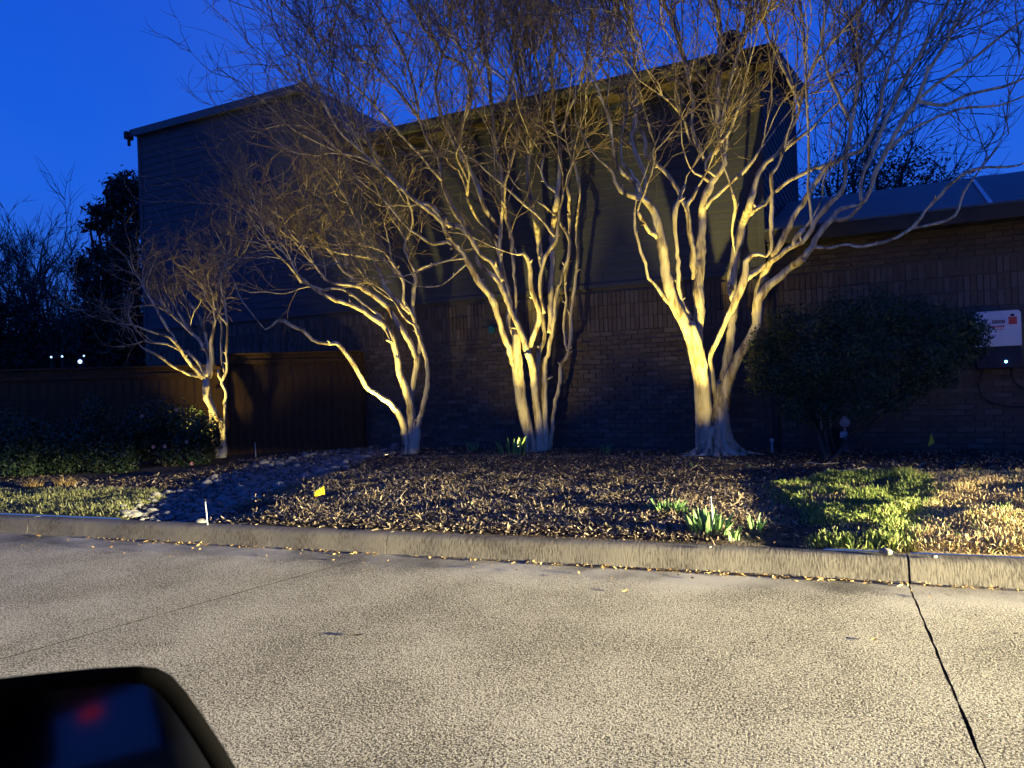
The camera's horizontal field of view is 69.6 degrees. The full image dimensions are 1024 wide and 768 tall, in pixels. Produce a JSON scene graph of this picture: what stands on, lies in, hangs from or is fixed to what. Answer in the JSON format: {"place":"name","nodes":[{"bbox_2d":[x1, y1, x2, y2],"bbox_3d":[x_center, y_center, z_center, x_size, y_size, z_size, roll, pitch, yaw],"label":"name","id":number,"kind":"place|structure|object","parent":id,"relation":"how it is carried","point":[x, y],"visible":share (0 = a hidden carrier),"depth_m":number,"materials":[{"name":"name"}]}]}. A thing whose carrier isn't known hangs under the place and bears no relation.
{"place":"outdoors","nodes":[
{"label":"outdoors","id":0,"kind":"place"},
{"bbox_2d":[77,358,82,367],"bbox_3d":[-9.065,0.459,15.500,0.101,1.997,0.096,-2,0,0],"label":"garden lamp","id":1,"kind":"object","parent":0,"point":[79,360],"visible":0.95,"depth_m":15.48,"materials":[{"name":"white"}]},
{"bbox_2d":[0,533,1023,767],"bbox_3d":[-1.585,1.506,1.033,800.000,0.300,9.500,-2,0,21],"label":"road","id":2,"kind":"structure","parent":0,"point":[451,663],"depth_m":3.53,"materials":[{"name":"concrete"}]},
{"bbox_2d":[0,666,235,767],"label":"mirror","id":3,"kind":"object","parent":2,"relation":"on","point":[130,717],"visible":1,"depth_m":0.76,"materials":[{"name":"black paint"}]},
{"bbox_2d":[0,514,1023,589],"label":"kerb","id":4,"kind":"structure","parent":2,"relation":"on","point":[965,570],"depth_m":5.26,"materials":[{"name":"concrete"}]},
{"bbox_2d":[879,547,891,554],"bbox_3d":[2.328,1.043,4.584,0.060,0.040,0.087,-2,0,-17],"label":"boulder","id":5,"kind":"object","parent":4,"relation":"on","point":[885,551],"visible":1,"depth_m":4.56,"materials":[{"name":"stone"}]},
{"bbox_2d":[22,535,1023,597],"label":"gutter litter","id":6,"kind":"object","parent":2,"relation":"on","point":[818,578],"visible":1,"depth_m":4.96,"materials":[{"name":"brown plant"}]},
{"bbox_2d":[0,431,1023,556],"bbox_3d":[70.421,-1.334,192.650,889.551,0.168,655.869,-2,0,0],"label":"ground","id":7,"kind":"structure","parent":0,"point":[152,470],"depth_m":8.65,"materials":[{"name":"soil"}]},
{"bbox_2d":[0,214,59,368],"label":"bare tree","id":8,"kind":"object","parent":7,"relation":"on","point":[2,247],"visible":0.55,"depth_m":24.17,"materials":[{"name":"brown plant"}]},
{"bbox_2d":[18,478,46,489],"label":"grass tuft","id":9,"kind":"object","parent":7,"relation":"on","point":[31,486],"visible":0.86,"depth_m":9.45,"materials":[{"name":"beige plant"}]},
{"bbox_2d":[0,401,70,477],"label":"hedge","id":10,"kind":"object","parent":7,"relation":"on","point":[16,447],"visible":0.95,"depth_m":10.98,"materials":[{"name":"green plant"}]},
{"bbox_2d":[0,157,90,366],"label":"bare tree","id":11,"kind":"object","parent":7,"relation":"on","point":[18,261],"visible":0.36,"depth_m":26.95,"materials":[{"name":"brown plant"}]},
{"bbox_2d":[3,229,96,425],"bbox_3d":[-15.021,-1.662,24.546,5.830,7.188,3.258,-2,0,33],"label":"bare tree","id":12,"kind":"object","parent":7,"relation":"on","point":[63,295],"visible":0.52,"depth_m":24.56,"materials":[{"name":"brown plant"}]},
{"bbox_2d":[46,473,85,487],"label":"grass tuft","id":13,"kind":"object","parent":7,"relation":"on","point":[62,483],"visible":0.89,"depth_m":9.48,"materials":[{"name":"beige plant"}]},
{"bbox_2d":[1,333,143,389],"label":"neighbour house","id":14,"kind":"structure","parent":7,"relation":"on","point":[33,360],"depth_m":34.05,"materials":[{"name":"black glass"}]},
{"bbox_2d":[0,265,145,399],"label":"hedge row","id":15,"kind":"object","parent":7,"relation":"on","point":[19,337],"visible":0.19,"depth_m":24.28,"materials":[{"name":"green plant"}]},
{"bbox_2d":[2,206,145,392],"bbox_3d":[-13.128,-1.875,23.061,3.772,7.464,4.281,-2,0,0],"label":"bare tree","id":16,"kind":"object","parent":7,"relation":"on","point":[67,315],"visible":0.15,"depth_m":22.32,"materials":[{"name":"brown plant"}]},
{"bbox_2d":[0,485,172,519],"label":"grass","id":17,"kind":"structure","parent":7,"relation":"on","point":[111,505],"depth_m":8.05,"materials":[{"name":"green plant"}]},
{"bbox_2d":[44,392,139,474],"bbox_3d":[-6.390,0.812,11.326,1.503,1.388,1.138,-2,0,0],"label":"round bush","id":18,"kind":"object","parent":7,"relation":"on","point":[94,443],"visible":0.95,"depth_m":11.20,"materials":[{"name":"green plant"}]},
{"bbox_2d":[50,165,146,406],"bbox_3d":[-11.497,-2.346,20.806,4.004,7.979,2.961,-2,0,0],"label":"evergreen tree","id":19,"kind":"object","parent":7,"relation":"on","point":[119,197],"visible":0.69,"depth_m":20.50,"materials":[{"name":"green plant"}]},
{"bbox_2d":[19,170,289,457],"bbox_3d":[-5.708,-1.118,12.909,3.780,4.954,3.640,-2,0,0],"label":"crape myrtle","id":20,"kind":"object","parent":7,"relation":"on","point":[206,374],"visible":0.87,"depth_m":12.70,"materials":[{"name":"brown plant"}]},
{"bbox_2d":[111,393,223,466],"bbox_3d":[-5.482,0.789,11.836,1.762,1.342,1.181,-2,0,0],"label":"camellia bush","id":21,"kind":"object","parent":7,"relation":"on","point":[153,426],"visible":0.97,"depth_m":11.68,"materials":[{"name":"green plant"}]},
{"bbox_2d":[0,350,366,469],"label":"fence","id":22,"kind":"object","parent":7,"relation":"on","point":[52,389],"visible":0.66,"depth_m":13.36,"materials":[{"name":"brown wood"}]},
{"bbox_2d":[189,405,214,458],"bbox_3d":[-5.244,0.832,12.504,0.479,0.956,0.192,-2,0,0],"label":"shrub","id":23,"kind":"object","parent":7,"relation":"on","point":[200,415],"visible":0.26,"depth_m":12.51,"materials":[{"name":"green plant"}]},
{"bbox_2d":[204,499,207,524],"bbox_3d":[-2.695,1.185,6.495,0.033,0.350,0.014,-2,0,0],"label":"garden stake","id":24,"kind":"object","parent":7,"relation":"in","point":[206,511],"visible":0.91,"depth_m":6.49,"materials":[{"name":"white plastic"}]},
{"bbox_2d":[119,443,401,522],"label":"stone swale","id":25,"kind":"structure","parent":7,"relation":"on","point":[244,490],"depth_m":9.11,"materials":[{"name":"grey stone"}]},
{"bbox_2d":[127,511,142,516],"bbox_3d":[-3.644,1.253,7.071,0.178,0.058,0.115,-2,0,0],"label":"boulder","id":26,"kind":"object","parent":25,"relation":"on","point":[136,513],"visible":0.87,"depth_m":7.04,"materials":[{"name":"stone"}]},
{"bbox_2d":[163,504,172,509],"bbox_3d":[-3.540,1.270,7.578,0.088,0.065,0.100,-2,0,33],"label":"boulder","id":27,"kind":"object","parent":25,"relation":"on","point":[170,506],"visible":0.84,"depth_m":7.55,"materials":[{"name":"stone"}]},
{"bbox_2d":[275,462,284,465],"bbox_3d":[-3.591,1.247,11.377,0.172,0.076,0.132,-2,0,8],"label":"boulder","id":28,"kind":"object","parent":25,"relation":"on","point":[280,464],"visible":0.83,"depth_m":11.34,"materials":[{"name":"stone"}]},
{"bbox_2d":[124,73,497,454],"bbox_3d":[-3.315,-2.077,11.623,4.290,6.758,5.135,-2,0,35],"label":"crape myrtle","id":29,"kind":"object","parent":7,"relation":"on","point":[410,425],"visible":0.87,"depth_m":12.25,"materials":[{"name":"beige plant"}]},
{"bbox_2d":[142,0,695,452],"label":"crape myrtle","id":30,"kind":"object","parent":7,"relation":"on","point":[542,434],"visible":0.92,"depth_m":11.46,"materials":[{"name":"beige plant"}]},
{"bbox_2d":[465,441,478,450],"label":"daffodil clump","id":31,"kind":"object","parent":7,"relation":"on","point":[471,446],"visible":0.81,"depth_m":12.43,"materials":[{"name":"green plant"}]},
{"bbox_2d":[210,446,812,548],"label":"mulch","id":32,"kind":"object","parent":7,"relation":"on","point":[518,512],"visible":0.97,"depth_m":6.71,"materials":[{"name":"brown wood"}]},
{"bbox_2d":[314,486,324,496],"bbox_3d":[-1.942,1.127,7.427,0.107,0.195,0.011,-2,0,-6],"label":"marker flag","id":33,"kind":"object","parent":32,"relation":"on","point":[319,491],"visible":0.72,"depth_m":7.43,"materials":[{"name":"yellow plastic"}]},
{"bbox_2d":[645,497,687,513],"bbox_3d":[1.263,0.995,6.010,0.346,0.132,0.222,-2,0,0],"label":"daffodil clump","id":34,"kind":"object","parent":32,"relation":"on","point":[660,505],"visible":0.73,"depth_m":6.00,"materials":[{"name":"green plant"}]},
{"bbox_2d":[666,502,687,513],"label":"daffodil clump","id":35,"kind":"object","parent":32,"relation":"on","point":[684,509],"visible":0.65,"depth_m":5.91,"materials":[{"name":"green plant"}]},
{"bbox_2d":[683,506,737,536],"bbox_3d":[1.404,0.976,5.216,0.378,0.197,0.313,-2,0,0],"label":"daffodil clump","id":36,"kind":"object","parent":32,"relation":"on","point":[703,516],"visible":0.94,"depth_m":5.18,"materials":[{"name":"green plant"}]},
{"bbox_2d":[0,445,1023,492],"bbox_3d":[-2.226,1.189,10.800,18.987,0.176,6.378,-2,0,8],"label":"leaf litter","id":37,"kind":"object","parent":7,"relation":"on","point":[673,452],"visible":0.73,"depth_m":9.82,"materials":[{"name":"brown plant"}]},
{"bbox_2d":[494,436,529,455],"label":"daffodil clump","id":38,"kind":"object","parent":7,"relation":"on","point":[516,449],"visible":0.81,"depth_m":11.29,"materials":[{"name":"green plant"}]},
{"bbox_2d":[124,30,1023,451],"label":"house","id":39,"kind":"structure","parent":7,"relation":"on","point":[626,380],"depth_m":12.00,"materials":[{"name":"brick"}]},
{"bbox_2d":[973,310,1023,407],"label":"utility box","id":40,"kind":"object","parent":39,"relation":"attached to","point":[1006,341],"visible":0.84,"depth_m":9.36,"materials":[{"name":"white metal"}]},
{"bbox_2d":[599,443,611,453],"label":"daffodil clump","id":41,"kind":"object","parent":7,"relation":"on","point":[607,450],"visible":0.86,"depth_m":10.98,"materials":[{"name":"green plant"}]},
{"bbox_2d":[709,492,713,532],"bbox_3d":[1.418,0.950,5.218,0.025,0.370,0.014,-2,0,0],"label":"garden stake","id":42,"kind":"object","parent":7,"relation":"on","point":[711,510],"visible":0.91,"depth_m":5.21,"materials":[{"name":"white plastic"}]},
{"bbox_2d":[726,524,743,540],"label":"daffodil clump","id":43,"kind":"object","parent":7,"relation":"on","point":[735,535],"visible":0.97,"depth_m":5.04,"materials":[{"name":"green plant"}]},
{"bbox_2d":[459,0,1023,456],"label":"crape myrtle","id":44,"kind":"object","parent":7,"relation":"on","point":[713,432],"visible":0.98,"depth_m":9.87,"materials":[{"name":"beige plant"}]},
{"bbox_2d":[746,512,766,530],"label":"daffodil clump","id":45,"kind":"object","parent":7,"relation":"on","point":[751,526],"visible":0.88,"depth_m":5.34,"materials":[{"name":"green plant"}]},
{"bbox_2d":[770,439,773,452],"bbox_3d":[3.699,0.879,10.470,0.052,0.205,0.052,-2,0,0],"label":"conduit stub","id":46,"kind":"object","parent":7,"relation":"on","point":[771,440],"visible":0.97,"depth_m":10.45,"materials":[{"name":"grey plastic"}]},
{"bbox_2d":[820,416,849,451],"bbox_3d":[4.488,0.758,10.217,0.394,0.653,0.230,-2,0,26],"label":"gas meter","id":47,"kind":"object","parent":7,"relation":"on","point":[837,433],"visible":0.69,"depth_m":10.13,"materials":[{"name":"grey metal"}]},
{"bbox_2d":[763,464,943,551],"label":"green grass","id":48,"kind":"structure","parent":7,"relation":"on","point":[892,519],"depth_m":6.07,"materials":[{"name":"green plant"}]},
{"bbox_2d":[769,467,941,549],"bbox_3d":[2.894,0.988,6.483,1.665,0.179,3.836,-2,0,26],"label":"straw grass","id":49,"kind":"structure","parent":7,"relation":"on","point":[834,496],"depth_m":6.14,"materials":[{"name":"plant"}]},
{"bbox_2d":[836,467,874,471],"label":"fallen twig","id":50,"kind":"object","parent":7,"relation":"on","point":[856,468],"visible":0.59,"depth_m":8.24,"materials":[{"name":"wood"}]},
{"bbox_2d":[741,276,995,460],"bbox_3d":[4.329,-0.158,9.047,2.923,2.305,1.015,-2,0,18],"label":"evergreen shrub","id":51,"kind":"object","parent":7,"relation":"on","point":[972,326],"visible":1,"depth_m":9.03,"materials":[{"name":"green plant"}]},
{"bbox_2d":[798,111,989,198],"bbox_3d":[11.646,-3.663,21.876,6.263,9.024,5.326,-2,0,0],"label":"leafy tree","id":52,"kind":"object","parent":7,"relation":"on","point":[913,177],"visible":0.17,"depth_m":21.76,"materials":[{"name":"green plant"}]},
{"bbox_2d":[779,467,1021,522],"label":"stray grass","id":53,"kind":"structure","parent":7,"relation":"on","point":[886,493],"depth_m":6.67,"materials":[{"name":"green plant"}]},
{"bbox_2d":[796,0,1023,198],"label":"bare tree","id":54,"kind":"object","parent":7,"relation":"on","point":[867,152],"visible":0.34,"depth_m":18.77,"materials":[{"name":"brown plant"}]},
{"bbox_2d":[928,434,933,445],"bbox_3d":[5.443,0.795,9.556,0.102,0.320,0.005,-2,0,-10],"label":"marker flag","id":55,"kind":"object","parent":7,"relation":"on","point":[931,441],"visible":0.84,"depth_m":9.56,"materials":[{"name":"plastic"}]},
{"bbox_2d":[881,467,1023,554],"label":"straw grass","id":56,"kind":"structure","parent":7,"relation":"on","point":[964,492],"depth_m":5.41,"materials":[{"name":"plant"}]},
{"bbox_2d":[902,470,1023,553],"bbox_3d":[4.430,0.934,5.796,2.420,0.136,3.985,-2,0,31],"label":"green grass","id":57,"kind":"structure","parent":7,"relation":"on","point":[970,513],"depth_m":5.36,"materials":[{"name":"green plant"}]},
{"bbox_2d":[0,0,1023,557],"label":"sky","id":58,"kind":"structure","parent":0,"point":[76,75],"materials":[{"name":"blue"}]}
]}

